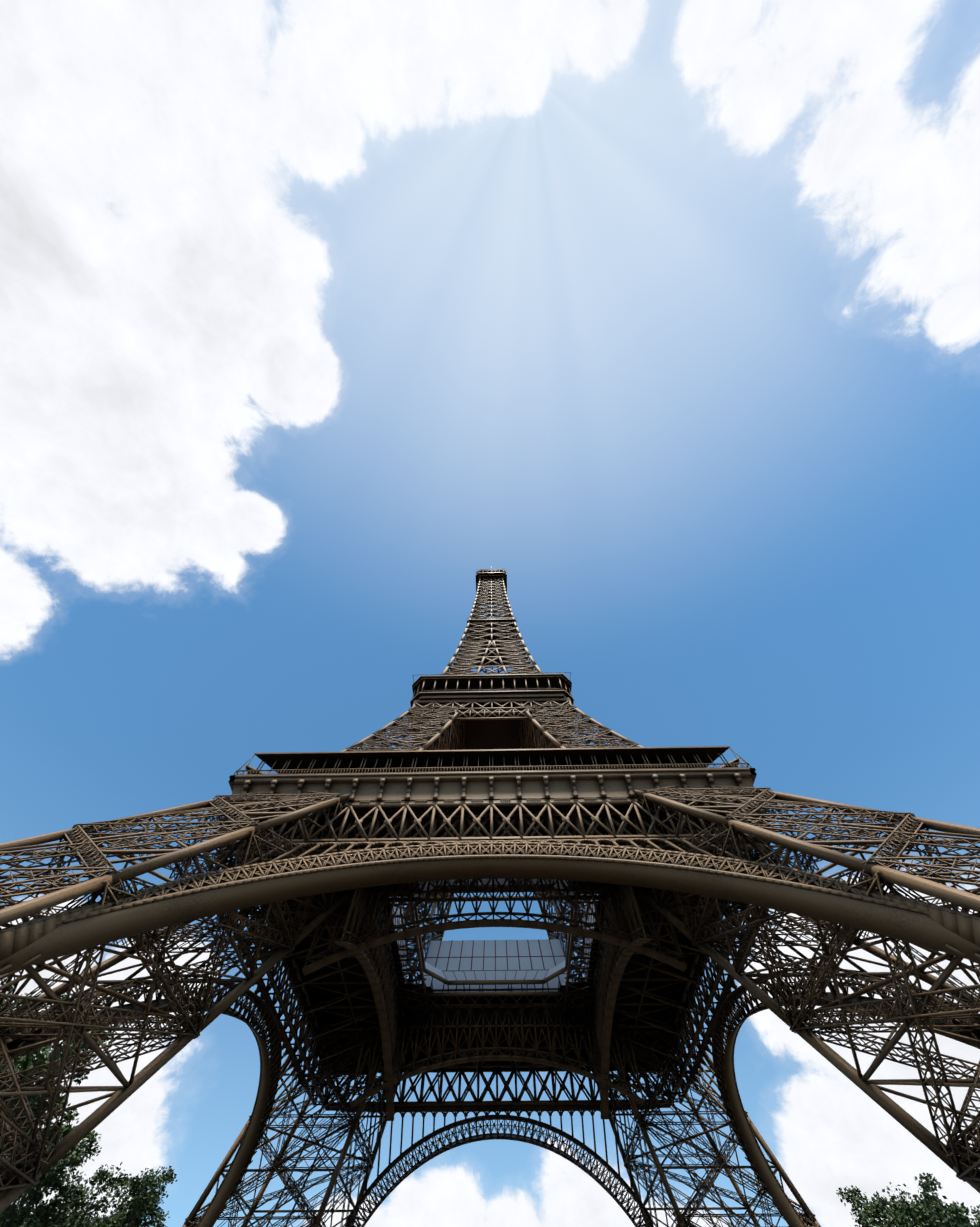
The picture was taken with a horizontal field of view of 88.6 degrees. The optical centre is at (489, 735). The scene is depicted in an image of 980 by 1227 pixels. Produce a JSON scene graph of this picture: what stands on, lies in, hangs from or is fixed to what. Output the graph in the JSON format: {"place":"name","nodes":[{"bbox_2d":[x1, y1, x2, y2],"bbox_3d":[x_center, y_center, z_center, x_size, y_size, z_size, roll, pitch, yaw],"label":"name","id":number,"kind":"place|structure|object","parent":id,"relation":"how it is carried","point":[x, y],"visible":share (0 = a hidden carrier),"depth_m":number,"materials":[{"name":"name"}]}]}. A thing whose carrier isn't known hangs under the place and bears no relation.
{"place":"outdoors","nodes":[
{"label":"outdoors","id":0,"kind":"place"},
{"bbox_2d":[0,0,979,1226],"label":"sky","id":1,"kind":"structure","parent":0,"point":[319,319],"materials":[{"name":"blue"}]},
{"label":"ground","id":2,"kind":"structure","parent":0,"visible":0},
{"bbox_2d":[0,980,120,1226],"bbox_3d":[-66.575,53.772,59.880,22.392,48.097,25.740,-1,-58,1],"label":"tree","id":3,"kind":"object","parent":2,"relation":"on","point":[27,1061],"visible":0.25,"depth_m":69.96,"materials":[{"name":"green plant"}]},
{"bbox_2d":[0,1120,127,1226],"bbox_3d":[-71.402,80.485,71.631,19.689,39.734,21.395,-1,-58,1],"label":"tree","id":4,"kind":"object","parent":2,"relation":"on","point":[42,1211],"visible":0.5,"depth_m":80.36,"materials":[{"name":"green plant"}]},
{"bbox_2d":[50,1209,128,1226],"bbox_3d":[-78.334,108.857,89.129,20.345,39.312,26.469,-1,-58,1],"label":"tree","id":5,"kind":"object","parent":2,"relation":"on","point":[91,1222],"visible":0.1,"depth_m":97.30,"materials":[{"name":"green plant"}]},
{"bbox_2d":[51,1165,177,1226],"bbox_3d":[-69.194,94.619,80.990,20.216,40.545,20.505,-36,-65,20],"label":"tree","id":6,"kind":"object","parent":2,"relation":"on","point":[143,1203],"visible":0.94,"depth_m":93.22,"materials":[{"name":"green plant"}]},
{"bbox_2d":[836,1172,979,1226],"bbox_3d":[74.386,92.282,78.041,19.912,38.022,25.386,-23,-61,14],"label":"tree","id":7,"kind":"object","parent":2,"relation":"on","point":[919,1212],"visible":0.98,"depth_m":88.08,"materials":[{"name":"green plant"}]},
{"bbox_2d":[929,1194,979,1226],"bbox_3d":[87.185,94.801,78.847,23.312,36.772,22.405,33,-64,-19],"label":"tree","id":8,"kind":"object","parent":2,"relation":"on","point":[974,1211],"visible":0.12,"depth_m":89.86,"materials":[{"name":"green plant"}]},
{"label":"esplanade","id":9,"kind":"object","parent":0,"visible":0},
{"bbox_2d":[0,566,979,1226],"bbox_3d":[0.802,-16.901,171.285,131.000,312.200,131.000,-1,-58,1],"label":"eiffel tower","id":10,"kind":"structure","parent":9,"relation":"on","point":[490,782],"depth_m":66.51,"materials":[{"name":"brown metal"}]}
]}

